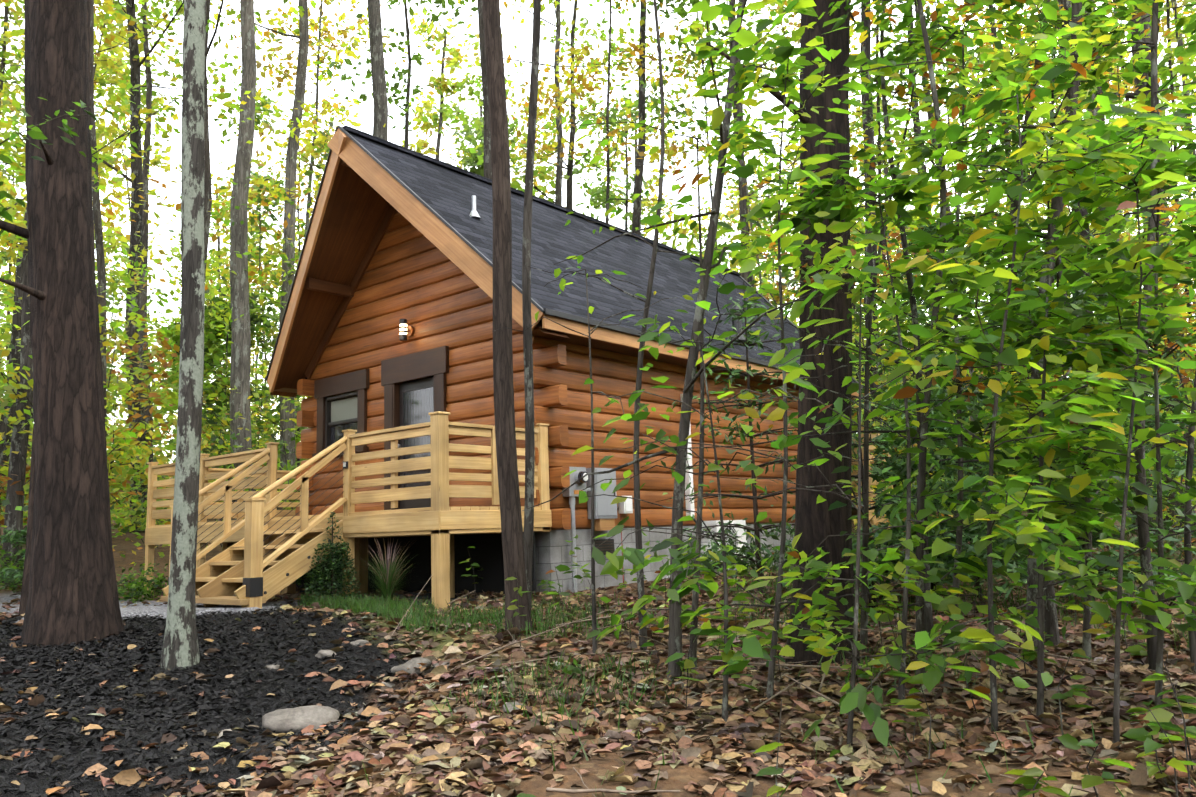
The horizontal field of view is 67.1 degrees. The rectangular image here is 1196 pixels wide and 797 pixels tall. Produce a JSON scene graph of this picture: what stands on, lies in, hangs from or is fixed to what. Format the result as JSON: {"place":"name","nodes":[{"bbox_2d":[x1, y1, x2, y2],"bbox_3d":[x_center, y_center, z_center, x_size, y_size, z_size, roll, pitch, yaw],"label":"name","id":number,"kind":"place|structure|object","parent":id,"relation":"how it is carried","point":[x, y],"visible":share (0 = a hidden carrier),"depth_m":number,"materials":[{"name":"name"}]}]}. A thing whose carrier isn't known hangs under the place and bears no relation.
{"place":"outdoors","nodes":[
{"label":"outdoors","id":0,"kind":"place"},
{"bbox_2d":[0,0,163,234],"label":"leaves","id":1,"kind":"object","parent":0,"point":[35,132],"depth_m":7.83,"materials":[{"name":"green plant"}]},
{"bbox_2d":[0,477,1195,796],"bbox_3d":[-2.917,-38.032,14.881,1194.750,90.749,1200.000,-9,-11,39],"label":"ground","id":2,"kind":"structure","parent":0,"point":[682,775],"depth_m":5.38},
{"bbox_2d":[0,543,24,594],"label":"shrub","id":3,"kind":"object","parent":2,"relation":"on","point":[11,565],"visible":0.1,"depth_m":13.38,"materials":[{"name":"green plant"}]},
{"bbox_2d":[0,0,123,646],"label":"pine tree","id":4,"kind":"object","parent":2,"relation":"on","point":[73,594],"visible":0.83,"depth_m":8.79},
{"bbox_2d":[116,556,167,602],"bbox_3d":[-6.287,2.603,12.441,1.485,0.845,1.479,-9,-11,39],"label":"shrub","id":5,"kind":"object","parent":2,"relation":"on","point":[135,587],"visible":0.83,"depth_m":12.39,"materials":[{"name":"green plant"}]},
{"bbox_2d":[15,600,299,622],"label":"gravel path","id":6,"kind":"structure","parent":2,"relation":"on","point":[140,611],"depth_m":9.73,"materials":[{"name":"grey gravel"}]},
{"bbox_2d":[160,0,205,669],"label":"lichen tree","id":7,"kind":"object","parent":2,"relation":"on","point":[180,648],"visible":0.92,"depth_m":7.31,"materials":[{"name":"grey plant"}]},
{"bbox_2d":[0,607,407,796],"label":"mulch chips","id":8,"kind":"object","parent":2,"relation":"on","point":[91,644],"visible":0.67,"depth_m":6.43,"materials":[{"name":"black wood"}]},
{"bbox_2d":[161,520,344,607],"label":"deck stairs","id":9,"kind":"structure","parent":2,"relation":"on","point":[219,578],"depth_m":10.31,"materials":[{"name":"beige wood"}]},
{"bbox_2d":[168,436,346,608],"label":"deck stair rails","id":10,"kind":"object","parent":9,"relation":"attached to","point":[256,510],"visible":0.6,"depth_m":10.21,"materials":[{"name":"beige wood"}]},
{"bbox_2d":[265,664,279,669],"bbox_3d":[-2.476,2.046,6.869,0.100,0.042,0.104,5,-11,-40],"label":"rock","id":11,"kind":"object","parent":2,"relation":"on","point":[276,666],"visible":0.77,"depth_m":6.85,"materials":[{"name":"grey stone"}]},
{"bbox_2d":[261,705,339,732],"bbox_3d":[-1.815,1.996,5.563,0.511,0.200,0.434,0,-7,-6],"label":"rock","id":12,"kind":"object","parent":2,"relation":"on","point":[290,719],"visible":0.67,"depth_m":5.47,"materials":[{"name":"grey stone"}]},
{"bbox_2d":[293,564,326,589],"bbox_3d":[-4.450,2.690,13.729,1.740,0.970,1.917,-9,-11,39],"label":"shrub","id":13,"kind":"object","parent":2,"relation":"on","point":[299,579],"visible":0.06,"depth_m":13.53,"materials":[{"name":"green plant"}]},
{"bbox_2d":[315,650,335,658],"bbox_3d":[-2.156,2.045,7.179,0.157,0.095,0.191,4,-10,-34],"label":"rock","id":14,"kind":"object","parent":2,"relation":"on","point":[325,653],"visible":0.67,"depth_m":7.12,"materials":[{"name":"grey stone"}]},
{"bbox_2d":[300,512,361,606],"bbox_3d":[-3.046,1.853,10.327,0.693,1.111,0.696,-9,-11,39],"label":"shrub","id":15,"kind":"object","parent":2,"relation":"on","point":[336,551],"depth_m":10.26,"materials":[{"name":"green plant"}]},
{"bbox_2d":[144,411,549,608],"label":"deck posts","id":16,"kind":"object","parent":2,"relation":"on","point":[442,569],"visible":0.54,"depth_m":10.71,"materials":[{"name":"beige wood"}]},
{"bbox_2d":[343,461,347,468],"bbox_3d":[-2.994,0.789,10.696,0.075,0.085,0.035,-9,-11,39],"label":"deck solar light","id":17,"kind":"object","parent":16,"relation":"attached to","point":[345,464],"visible":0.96,"depth_m":10.68,"materials":[{"name":"white plastic"}]},
{"bbox_2d":[145,506,551,544],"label":"deck platform","id":18,"kind":"structure","parent":2,"relation":"on","point":[426,521],"depth_m":10.21,"materials":[{"name":"brown wood"}]},
{"bbox_2d":[152,421,538,519],"bbox_3d":[-2.508,1.350,14.002,6.935,0.900,5.710,-9,-11,39],"label":"deck railing","id":19,"kind":"object","parent":18,"relation":"on","point":[394,494],"visible":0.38,"depth_m":10.31,"materials":[{"name":"beige wood"}]},
{"bbox_2d":[162,531,535,606],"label":"deck under screen","id":20,"kind":"structure","parent":2,"relation":"on","point":[486,553],"depth_m":11.50,"materials":[{"name":"black"}]},
{"bbox_2d":[350,639,368,645],"bbox_3d":[-2.009,2.058,7.566,0.163,0.072,0.126,-6,-9,23],"label":"rock","id":21,"kind":"object","parent":2,"relation":"on","point":[362,642],"visible":0.75,"depth_m":7.53,"materials":[{"name":"grey stone"}]},
{"bbox_2d":[354,534,416,602],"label":"fountain grass","id":22,"kind":"object","parent":2,"relation":"on","point":[386,585],"depth_m":9.91,"materials":[{"name":"green plant"}]},
{"bbox_2d":[379,682,394,687],"bbox_3d":[-1.458,1.999,6.273,0.120,0.049,0.091,9,-14,1],"label":"rock","id":23,"kind":"object","parent":2,"relation":"on","point":[390,685],"visible":0.48,"depth_m":6.24,"materials":[{"name":"grey stone"}]},
{"bbox_2d":[390,657,430,674],"bbox_3d":[-1.353,1.966,6.580,0.305,0.152,0.250,-1,-6,-42],"label":"rock","id":24,"kind":"object","parent":2,"relation":"on","point":[411,664],"visible":0.56,"depth_m":6.51,"materials":[{"name":"grey stone"}]},
{"bbox_2d":[433,662,449,668],"bbox_3d":[-1.135,1.965,6.616,0.146,0.064,0.132,0,-9,-16],"label":"rock","id":25,"kind":"object","parent":2,"relation":"on","point":[437,664],"visible":0.25,"depth_m":6.59,"materials":[{"name":"grey stone"}]},
{"bbox_2d":[1,0,897,614],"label":"tree trunk","id":26,"kind":"object","parent":2,"relation":"on","point":[27,558],"visible":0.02,"depth_m":10.54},
{"bbox_2d":[482,0,531,632],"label":"tree trunk","id":27,"kind":"object","parent":2,"relation":"on","point":[510,503],"visible":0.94,"depth_m":8.14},
{"bbox_2d":[503,702,524,711],"bbox_3d":[-0.502,1.881,5.448,0.150,0.081,0.166,0,-9,-11],"label":"rock","id":28,"kind":"object","parent":2,"relation":"on","point":[509,705],"visible":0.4,"depth_m":5.45,"materials":[{"name":"grey stone"}]},
{"bbox_2d":[522,0,540,612],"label":"twin tree","id":29,"kind":"object","parent":2,"relation":"on","point":[528,389],"visible":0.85,"depth_m":8.56,"materials":[{"name":"plant"}]},
{"bbox_2d":[295,211,798,529],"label":"cabin log walls","id":30,"kind":"structure","parent":2,"relation":"on","point":[434,296],"depth_m":12.72,"materials":[{"name":"brown wood"}]},
{"bbox_2d":[265,126,345,394],"bbox_3d":[-1.254,-1.476,16.971,3.270,3.266,10.477,-9,-11,39],"label":"fascia board","id":31,"kind":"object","parent":30,"relation":"attached to","point":[318,213],"depth_m":13.21,"materials":[{"name":"brown wood"}]},
{"bbox_2d":[312,369,369,457],"bbox_3d":[-3.908,0.251,13.801,1.360,1.230,0.185,-9,-11,39],"label":"cabin window","id":32,"kind":"structure","parent":30,"relation":"in","point":[338,413],"depth_m":13.88,"materials":[{"name":"brown wood"}]},
{"bbox_2d":[304,159,433,379],"bbox_3d":[-0.512,-1.664,15.643,5.350,2.755,9.100,-9,-11,39],"label":"rafter","id":33,"kind":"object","parent":30,"relation":"attached to","point":[346,292],"depth_m":13.75,"materials":[{"name":"brown wood"}]},
{"bbox_2d":[399,319,413,340],"bbox_3d":[-2.737,-0.969,12.823,0.150,0.300,0.185,-9,-11,39],"label":"wall light","id":34,"kind":"object","parent":30,"relation":"attached to","point":[405,331],"visible":1,"depth_m":12.76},
{"bbox_2d":[381,346,448,509],"bbox_3d":[-2.529,0.487,12.650,1.430,2.255,0.180,-9,-11,39],"label":"cabin door","id":35,"kind":"structure","parent":30,"relation":"in","point":[412,403],"depth_m":12.74,"materials":[{"name":"wood"}]},
{"bbox_2d":[562,467,590,591],"bbox_3d":[-0.186,1.824,11.088,0.234,1.960,0.440,-9,-11,39],"label":"electric meter","id":36,"kind":"object","parent":30,"relation":"attached to","point":[572,492],"visible":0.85,"depth_m":11.07,"materials":[{"name":"grey metal"}]},
{"bbox_2d":[327,125,862,399],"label":"roof trim","id":37,"kind":"structure","parent":30,"relation":"attached to","point":[451,243],"depth_m":11.56,"materials":[{"name":"brown wood"}]},
{"bbox_2d":[586,468,616,530],"bbox_3d":[0.059,1.290,11.537,0.168,0.790,0.420,-9,-11,39],"label":"breaker panel","id":38,"kind":"object","parent":30,"relation":"attached to","point":[605,513],"visible":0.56,"depth_m":11.44,"materials":[{"name":"grey metal"}]},
{"bbox_2d":[349,133,854,382],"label":"cabin roof","id":39,"kind":"structure","parent":30,"relation":"on","point":[445,194],"depth_m":13.58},
{"bbox_2d":[270,158,389,396],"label":"roof soffit","id":40,"kind":"structure","parent":39,"relation":"attached to","point":[357,208],"depth_m":13.51,"materials":[{"name":"brown wood"}]},
{"bbox_2d":[470,195,480,218],"bbox_3d":[-1.699,-2.608,12.371,0.180,0.350,0.180,-9,-11,39],"label":"roof vent stack","id":41,"kind":"object","parent":39,"relation":"on","point":[474,213],"visible":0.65,"depth_m":12.34,"materials":[{"name":"white plastic"}]},
{"bbox_2d":[342,125,740,275],"bbox_3d":[-0.213,-3.224,16.298,0.220,0.060,10.300,-9,-11,39],"label":"roof ridge cap","id":42,"kind":"object","parent":39,"relation":"on","point":[375,139],"visible":0.43,"depth_m":14.20,"materials":[{"name":"black"}]},
{"bbox_2d":[729,306,745,342],"bbox_3d":[2.294,-1.205,14.908,0.360,0.610,0.360,-9,-11,39],"label":"roof flue","id":43,"kind":"object","parent":39,"relation":"on","point":[738,325],"visible":0.33,"depth_m":14.84,"materials":[{"name":"black metal"}]},
{"bbox_2d":[595,539,614,554],"bbox_3d":[0.077,1.905,11.567,0.041,0.200,0.400,-9,-11,39],"label":"foundation vent","id":44,"kind":"object","parent":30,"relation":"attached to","point":[607,546],"visible":0.65,"depth_m":11.57,"materials":[{"name":"black metal"}]},
{"bbox_2d":[618,496,632,582],"bbox_3d":[0.383,1.865,11.865,0.111,1.165,0.180,-9,-11,39],"label":"junction box","id":45,"kind":"object","parent":30,"relation":"attached to","point":[626,507],"visible":0.62,"depth_m":11.87,"materials":[{"name":"white plastic"}]},
{"bbox_2d":[519,319,856,397],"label":"cabin soffit","id":46,"kind":"structure","parent":30,"relation":"attached to","point":[569,338],"depth_m":12.07,"materials":[{"name":"brown wood"}]},
{"bbox_2d":[680,394,696,522],"bbox_3d":[1.379,0.934,13.157,0.263,2.034,0.126,-4,-9,15],"label":"line set cover","id":47,"kind":"object","parent":30,"relation":"attached to","point":[689,505],"visible":0.44,"depth_m":13.09,"materials":[{"name":"white plastic"}]},
{"bbox_2d":[701,520,746,568],"bbox_3d":[1.769,2.128,13.194,0.487,0.680,0.808,-9,-11,39],"label":"air conditioner unit","id":48,"kind":"object","parent":30,"relation":"attached to","point":[734,530],"visible":0.29,"depth_m":12.97,"materials":[{"name":"white plastic"}]},
{"bbox_2d":[492,267,692,655],"bbox_3d":[0.097,0.531,6.966,1.652,3.249,1.384,-9,-11,39],"label":"sapling","id":49,"kind":"object","parent":2,"relation":"on","point":[594,627],"depth_m":6.98,"materials":[{"name":"green plant"}]},
{"bbox_2d":[0,574,1193,796],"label":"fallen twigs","id":50,"kind":"object","parent":2,"relation":"on","point":[562,790],"visible":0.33,"depth_m":6.01,"materials":[{"name":"brown wood"}]},
{"bbox_2d":[0,541,1195,796],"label":"leaf litter","id":51,"kind":"object","parent":2,"relation":"on","point":[868,765],"visible":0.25,"depth_m":5.12,"materials":[{"name":"brown plant"}]},
{"bbox_2d":[0,0,1195,586],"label":"tree trunks","id":52,"kind":"object","parent":2,"relation":"on","point":[14,516],"visible":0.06,"depth_m":23.99,"materials":[{"name":"grey plant"}]},
{"bbox_2d":[0,0,1195,370],"bbox_3d":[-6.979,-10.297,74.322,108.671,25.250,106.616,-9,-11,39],"label":"forest crowns","id":53,"kind":"object","parent":52,"relation":"attached to","point":[672,148],"visible":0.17,"depth_m":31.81,"materials":[{"name":"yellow plant"}]},
{"bbox_2d":[0,0,1195,568],"bbox_3d":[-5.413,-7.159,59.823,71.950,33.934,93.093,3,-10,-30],"label":"trees","id":54,"kind":"object","parent":2,"relation":"on","point":[240,326],"visible":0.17,"depth_m":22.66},
{"bbox_2d":[0,524,1195,796],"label":"grass","id":55,"kind":"structure","parent":2,"relation":"on","point":[390,608],"depth_m":7.96,"materials":[{"name":"green plant"}]},
{"bbox_2d":[0,212,1195,607],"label":"shrubs","id":56,"kind":"object","parent":2,"relation":"on","point":[892,464],"depth_m":9.26,"materials":[{"name":"green plant"}]},
{"bbox_2d":[528,0,747,650],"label":"sapling","id":57,"kind":"object","parent":2,"relation":"on","point":[640,573],"depth_m":7.59,"materials":[{"name":"plant"}]},
{"bbox_2d":[535,523,793,593],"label":"foundation wall","id":58,"kind":"structure","parent":2,"relation":"on","point":[552,548],"depth_m":11.39,"materials":[{"name":"grey concrete"}]},
{"bbox_2d":[559,84,822,669],"bbox_3d":[0.688,-0.052,6.807,1.923,4.457,2.097,-3,-8,5],"label":"sapling","id":59,"kind":"object","parent":2,"relation":"on","point":[751,411],"depth_m":6.83,"materials":[{"name":"green plant"}]},
{"bbox_2d":[197,533,1195,796],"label":"seedlings","id":60,"kind":"object","parent":2,"relation":"on","point":[1163,717],"depth_m":4.57,"materials":[{"name":"green plant"}]},
{"bbox_2d":[579,242,815,721],"bbox_3d":[0.519,0.682,5.412,1.894,2.825,1.225,-58,-56,80],"label":"sapling","id":61,"kind":"object","parent":2,"relation":"on","point":[751,647],"depth_m":5.11,"materials":[{"name":"green plant"}]},
{"bbox_2d":[522,0,1029,681],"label":"sapling","id":62,"kind":"object","parent":2,"relation":"on","point":[743,37],"depth_m":6.30,"materials":[{"name":"green plant"}]},
{"bbox_2d":[706,0,859,668],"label":"pine tree","id":63,"kind":"object","parent":2,"relation":"on","point":[817,524],"visible":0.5,"depth_m":6.95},
{"bbox_2d":[571,0,1036,697],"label":"sapling","id":64,"kind":"object","parent":2,"relation":"on","point":[781,54],"depth_m":5.71,"materials":[{"name":"green plant"}]},
{"bbox_2d":[641,0,977,674],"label":"sapling","id":65,"kind":"object","parent":2,"relation":"on","point":[920,622],"depth_m":5.86,"materials":[{"name":"plant"}]},
{"bbox_2d":[670,0,1054,631],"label":"tree","id":66,"kind":"object","parent":2,"relation":"on","point":[901,93],"depth_m":7.34,"materials":[{"name":"green plant"}]},
{"bbox_2d":[739,0,1002,643],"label":"sapling","id":67,"kind":"object","parent":2,"relation":"on","point":[911,53],"depth_m":7.42,"materials":[{"name":"green plant"}]},
{"bbox_2d":[689,220,1080,749],"bbox_3d":[1.286,0.476,4.892,2.383,3.143,1.460,-18,-18,61],"label":"sapling","id":68,"kind":"object","parent":2,"relation":"on","point":[1007,355],"depth_m":4.86,"materials":[{"name":"green plant"}]},
{"bbox_2d":[851,427,963,557],"bbox_3d":[4.990,1.992,17.346,3.442,2.749,1.325,-9,-11,39],"label":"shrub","id":69,"kind":"object","parent":2,"relation":"on","point":[874,521],"visible":0.06,"depth_m":17.05,"materials":[{"name":"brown plant"}]},
{"bbox_2d":[746,155,1139,708],"bbox_3d":[2.064,0.142,5.609,2.458,3.806,2.446,-9,-11,39],"label":"sapling","id":70,"kind":"object","parent":2,"relation":"on","point":[848,211],"depth_m":5.55,"materials":[{"name":"green plant"}]},
{"bbox_2d":[751,0,1195,656],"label":"sapling","id":71,"kind":"object","parent":2,"relation":"on","point":[1017,20],"depth_m":7.00,"materials":[{"name":"green plant"}]},
{"bbox_2d":[802,92,1195,756],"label":"sapling","id":72,"kind":"object","parent":2,"relation":"on","point":[1084,518],"depth_m":5.23,"materials":[{"name":"green plant"}]},
{"bbox_2d":[818,3,1195,731],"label":"sapling","id":73,"kind":"object","parent":2,"relation":"on","point":[1015,484],"depth_m":4.89,"materials":[{"name":"green plant"}]},
{"bbox_2d":[905,2,1135,657],"bbox_3d":[3.688,-3.231,7.125,3.549,10.639,3.982,-9,-11,39],"label":"sapling","id":74,"kind":"object","parent":2,"relation":"on","point":[1032,573],"depth_m":6.74,"materials":[{"name":"green plant"}]},
{"bbox_2d":[878,0,1195,660],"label":"sapling","id":75,"kind":"object","parent":2,"relation":"on","point":[1142,66],"depth_m":6.93,"materials":[{"name":"green plant"}]},
{"bbox_2d":[947,0,1158,670],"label":"sapling","id":76,"kind":"object","parent":2,"relation":"on","point":[1144,539],"depth_m":6.66,"materials":[{"name":"green plant"}]},
{"bbox_2d":[935,0,1180,646],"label":"sapling","id":77,"kind":"object","parent":2,"relation":"on","point":[1100,37],"depth_m":6.59,"materials":[{"name":"green plant"}]},
{"bbox_2d":[969,52,1195,708],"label":"sapling","id":78,"kind":"object","parent":2,"relation":"on","point":[1170,328],"depth_m":5.20,"materials":[{"name":"green plant"}]},
{"bbox_2d":[984,97,1195,749],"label":"sapling","id":79,"kind":"object","parent":2,"relation":"on","point":[1159,257],"depth_m":4.87,"materials":[{"name":"green plant"}]},
{"bbox_2d":[1004,2,1195,671],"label":"sapling","id":80,"kind":"object","parent":2,"relation":"on","point":[1188,23],"depth_m":6.99,"materials":[{"name":"green plant"}]},
{"bbox_2d":[0,0,1195,462],"label":"sky","id":81,"kind":"structure","parent":0,"point":[521,37],"materials":[{"name":"white"}]}
]}

